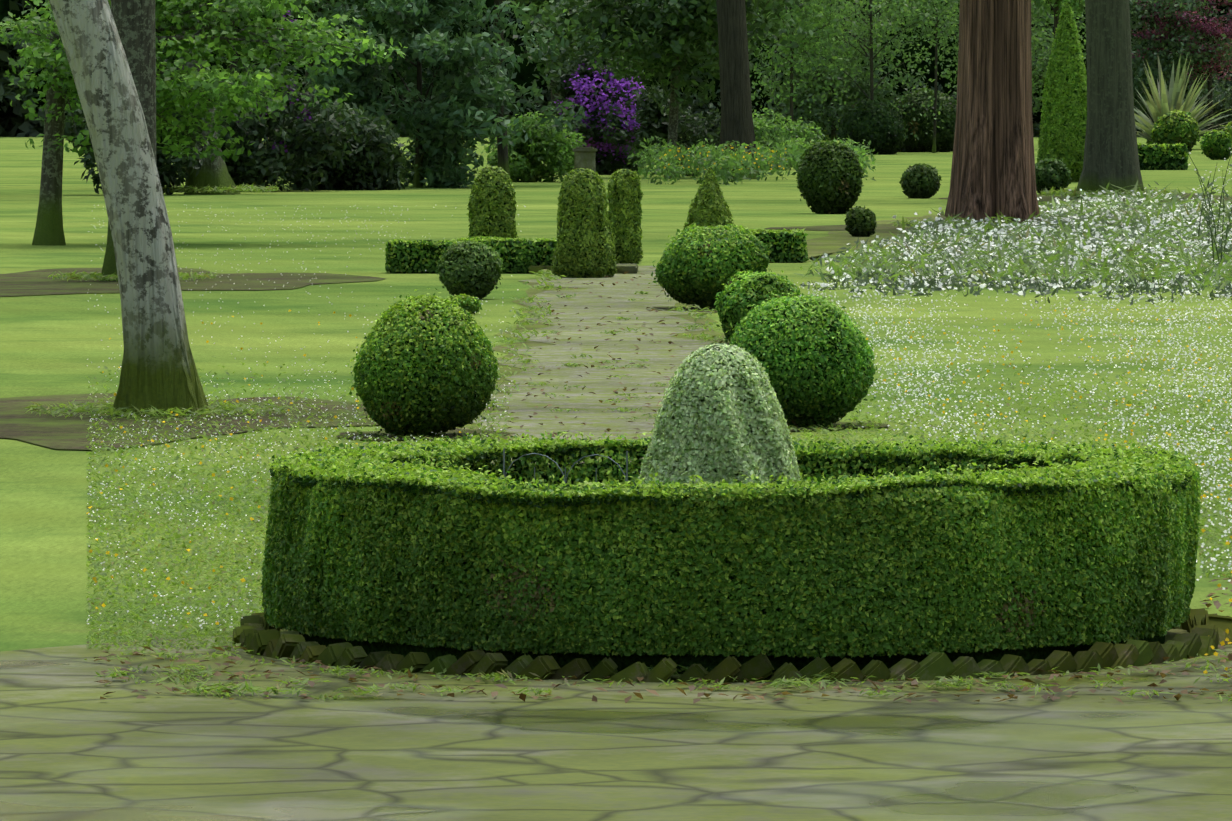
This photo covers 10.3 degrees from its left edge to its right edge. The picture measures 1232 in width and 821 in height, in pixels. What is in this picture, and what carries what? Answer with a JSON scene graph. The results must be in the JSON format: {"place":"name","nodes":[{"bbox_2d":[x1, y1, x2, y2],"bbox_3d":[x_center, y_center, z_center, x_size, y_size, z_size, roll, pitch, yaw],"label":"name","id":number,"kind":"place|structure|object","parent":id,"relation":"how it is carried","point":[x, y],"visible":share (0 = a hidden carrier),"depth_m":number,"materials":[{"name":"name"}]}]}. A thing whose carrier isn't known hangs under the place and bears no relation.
{"place":"outdoors","nodes":[
{"label":"outdoors","id":0,"kind":"place"},
{"bbox_2d":[473,266,727,464],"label":"path","id":1,"kind":"structure","parent":0,"point":[597,420],"depth_m":62.96,"materials":[{"name":"grey stone"}]},
{"bbox_2d":[0,636,1231,820],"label":"terrace","id":2,"kind":"structure","parent":0,"point":[74,746],"depth_m":25.03,"materials":[{"name":"grey stone"}]},
{"bbox_2d":[280,629,1188,678],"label":"ring soil","id":3,"kind":"structure","parent":2,"relation":"on","point":[1170,634],"depth_m":30.30,"materials":[{"name":"brown soil"}]},
{"bbox_2d":[503,448,627,482],"bbox_3d":[-0.225,0.588,30.281,0.591,0.832,0.008,1,3,21],"label":"wire fence","id":4,"kind":"object","parent":3,"relation":"on","point":[565,479],"visible":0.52,"depth_m":30.27,"materials":[{"name":"green metal"}]},
{"bbox_2d":[94,267,1231,703],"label":"fallen leaves","id":5,"kind":"object","parent":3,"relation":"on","point":[914,681],"visible":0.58,"depth_m":27.87,"materials":[{"name":"brown plant"}]},
{"bbox_2d":[232,608,1231,682],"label":"edging bricks","id":6,"kind":"object","parent":3,"relation":"on","point":[255,632],"visible":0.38,"depth_m":28.26,"materials":[{"name":"stone"}]},
{"bbox_2d":[0,117,1231,701],"bbox_3d":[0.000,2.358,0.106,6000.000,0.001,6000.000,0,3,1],"label":"ground","id":7,"kind":"structure","parent":0,"point":[60,343],"depth_m":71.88,"materials":[{"name":"green plant"}]},
{"bbox_2d":[49,0,210,416],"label":"tree trunk","id":8,"kind":"object","parent":7,"relation":"on","point":[158,370],"visible":0.94,"depth_m":51.49,"materials":[{"name":"grey wood"}]},
{"bbox_2d":[0,393,377,449],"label":"soil patch","id":9,"kind":"object","parent":7,"relation":"on","point":[53,432],"visible":0.5,"depth_m":50.64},
{"bbox_2d":[0,268,385,296],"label":"soil patch","id":10,"kind":"object","parent":7,"relation":"on","point":[37,282],"visible":0.76,"depth_m":90.48,"materials":[{"name":"soil"}]},
{"bbox_2d":[39,42,720,194],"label":"shrubs","id":11,"kind":"object","parent":7,"relation":"on","point":[359,151],"visible":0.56,"depth_m":186.25,"materials":[{"name":"green plant"}]},
{"bbox_2d":[336,428,509,439],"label":"earth","id":12,"kind":"structure","parent":7,"relation":"on","point":[450,434],"depth_m":48.61,"materials":[{"name":"brown soil"}]},
{"bbox_2d":[288,0,584,187],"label":"tree","id":13,"kind":"object","parent":7,"relation":"on","point":[357,81],"visible":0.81,"depth_m":191.09,"materials":[{"name":"green plant"}]},
{"bbox_2d":[529,264,637,273],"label":"end slab","id":14,"kind":"structure","parent":7,"relation":"on","point":[628,268],"depth_m":94.76,"materials":[{"name":"grey stone"}]},
{"bbox_2d":[572,147,596,174],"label":"stone post","id":15,"kind":"object","parent":7,"relation":"on","point":[584,157],"visible":0.67,"depth_m":197.60,"materials":[{"name":"grey stone"}]},
{"bbox_2d":[0,0,1207,184],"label":"fresh foliage","id":16,"kind":"object","parent":7,"relation":"on","point":[183,82],"visible":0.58,"depth_m":114.91,"materials":[{"name":"green plant"}]},
{"bbox_2d":[0,0,1231,122],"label":"tree foliage","id":17,"kind":"object","parent":7,"relation":"on","point":[524,75],"visible":0.08,"depth_m":483.47,"materials":[{"name":"green plant"}]},
{"bbox_2d":[0,0,1231,136],"bbox_3d":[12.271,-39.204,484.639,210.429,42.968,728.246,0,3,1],"label":"forest foliage","id":18,"kind":"object","parent":7,"relation":"on","point":[27,127],"visible":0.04,"depth_m":482.84,"materials":[{"name":"green plant"}]},
{"bbox_2d":[445,282,793,464],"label":"path shoulder","id":19,"kind":"object","parent":7,"relation":"on","point":[530,292],"visible":0.15,"depth_m":69.59},
{"bbox_2d":[87,10,1231,673],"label":"flowers","id":20,"kind":"object","parent":7,"relation":"on","point":[587,88],"visible":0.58,"depth_m":73.49,"materials":[{"name":"white plant"}]},
{"bbox_2d":[654,306,717,311],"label":"earth","id":21,"kind":"structure","parent":7,"relation":"on","point":[668,308],"depth_m":78.49,"materials":[{"name":"brown soil"}]},
{"bbox_2d":[260,430,1201,673],"bbox_3d":[0.506,0.589,30.013,4.116,0.853,4.044,0,3,1],"label":"ring hedge","id":22,"kind":"object","parent":7,"relation":"on","point":[342,511],"depth_m":28.37,"materials":[{"name":"green plant"}]},
{"bbox_2d":[270,0,1231,141],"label":"foliage","id":23,"kind":"object","parent":7,"relation":"on","point":[685,32],"visible":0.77,"depth_m":218.72,"materials":[{"name":"green plant"}]},
{"bbox_2d":[385,0,1188,485],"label":"topiary shrubs","id":24,"kind":"object","parent":7,"relation":"on","point":[737,414],"depth_m":95.04,"materials":[{"name":"green plant"}]},
{"bbox_2d":[391,122,1184,273],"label":"hedge","id":25,"kind":"object","parent":7,"relation":"on","point":[1170,160],"visible":0.17,"depth_m":95.12,"materials":[{"name":"green plant"}]},
{"bbox_2d":[348,109,1231,436],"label":"topiary balls","id":26,"kind":"object","parent":7,"relation":"on","point":[734,247],"depth_m":49.65},
{"bbox_2d":[788,421,887,430],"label":"earth","id":27,"kind":"structure","parent":7,"relation":"on","point":[853,423],"depth_m":49.81,"materials":[{"name":"brown soil"}]},
{"bbox_2d":[481,0,1204,181],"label":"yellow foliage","id":28,"kind":"object","parent":7,"relation":"on","point":[543,137],"visible":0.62,"depth_m":205.25,"materials":[{"name":"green plant"}]},
{"bbox_2d":[765,223,1108,233],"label":"soil patch","id":29,"kind":"object","parent":7,"relation":"on","point":[885,228],"visible":0.17,"depth_m":128.86,"materials":[{"name":"brown soil"}]},
{"bbox_2d":[942,0,1040,227],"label":"tree trunk","id":30,"kind":"object","parent":7,"relation":"on","point":[993,168],"visible":0.85,"depth_m":127.87,"materials":[{"name":"brown wood"}]},
{"bbox_2d":[800,164,1231,304],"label":"flowers","id":31,"kind":"object","parent":7,"relation":"on","point":[954,280],"visible":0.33,"depth_m":96.69,"materials":[{"name":"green plant"}]},
{"bbox_2d":[939,193,1231,203],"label":"soil patch","id":32,"kind":"object","parent":7,"relation":"on","point":[1049,198],"visible":0.21,"depth_m":169.57,"materials":[{"name":"brown soil"}]},
{"bbox_2d":[1075,0,1145,197],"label":"tree trunk","id":33,"kind":"object","parent":7,"relation":"on","point":[1111,155],"visible":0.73,"depth_m":169.78,"materials":[{"name":"grey wood"}]},
{"bbox_2d":[1134,54,1231,141],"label":"phormium","id":34,"kind":"object","parent":7,"relation":"on","point":[1164,101],"visible":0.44,"depth_m":348.33,"materials":[{"name":"green plant"}]},
{"bbox_2d":[1185,148,1231,265],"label":"wispy stems","id":35,"kind":"object","parent":7,"relation":"on","point":[1209,224],"visible":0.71,"depth_m":110.02,"materials":[{"name":"plant"}]},
{"bbox_2d":[1194,52,1231,130],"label":"shrub","id":36,"kind":"object","parent":7,"relation":"on","point":[1219,87],"visible":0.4,"depth_m":435.82,"materials":[{"name":"green plant"}]},
{"bbox_2d":[0,0,1231,280],"bbox_3d":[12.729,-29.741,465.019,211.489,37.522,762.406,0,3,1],"label":"trees","id":37,"kind":"object","parent":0,"point":[134,20],"depth_m":177.99,"materials":[{"name":"green plant"}]},
{"bbox_2d":[1132,0,1231,81],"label":"tree foliage","id":38,"kind":"object","parent":37,"relation":"attached to","point":[1213,30],"visible":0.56,"depth_m":353.36,"materials":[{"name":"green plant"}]},
{"bbox_2d":[806,214,940,260],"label":"side track","id":39,"kind":"structure","parent":0,"point":[833,242],"depth_m":117.77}
]}

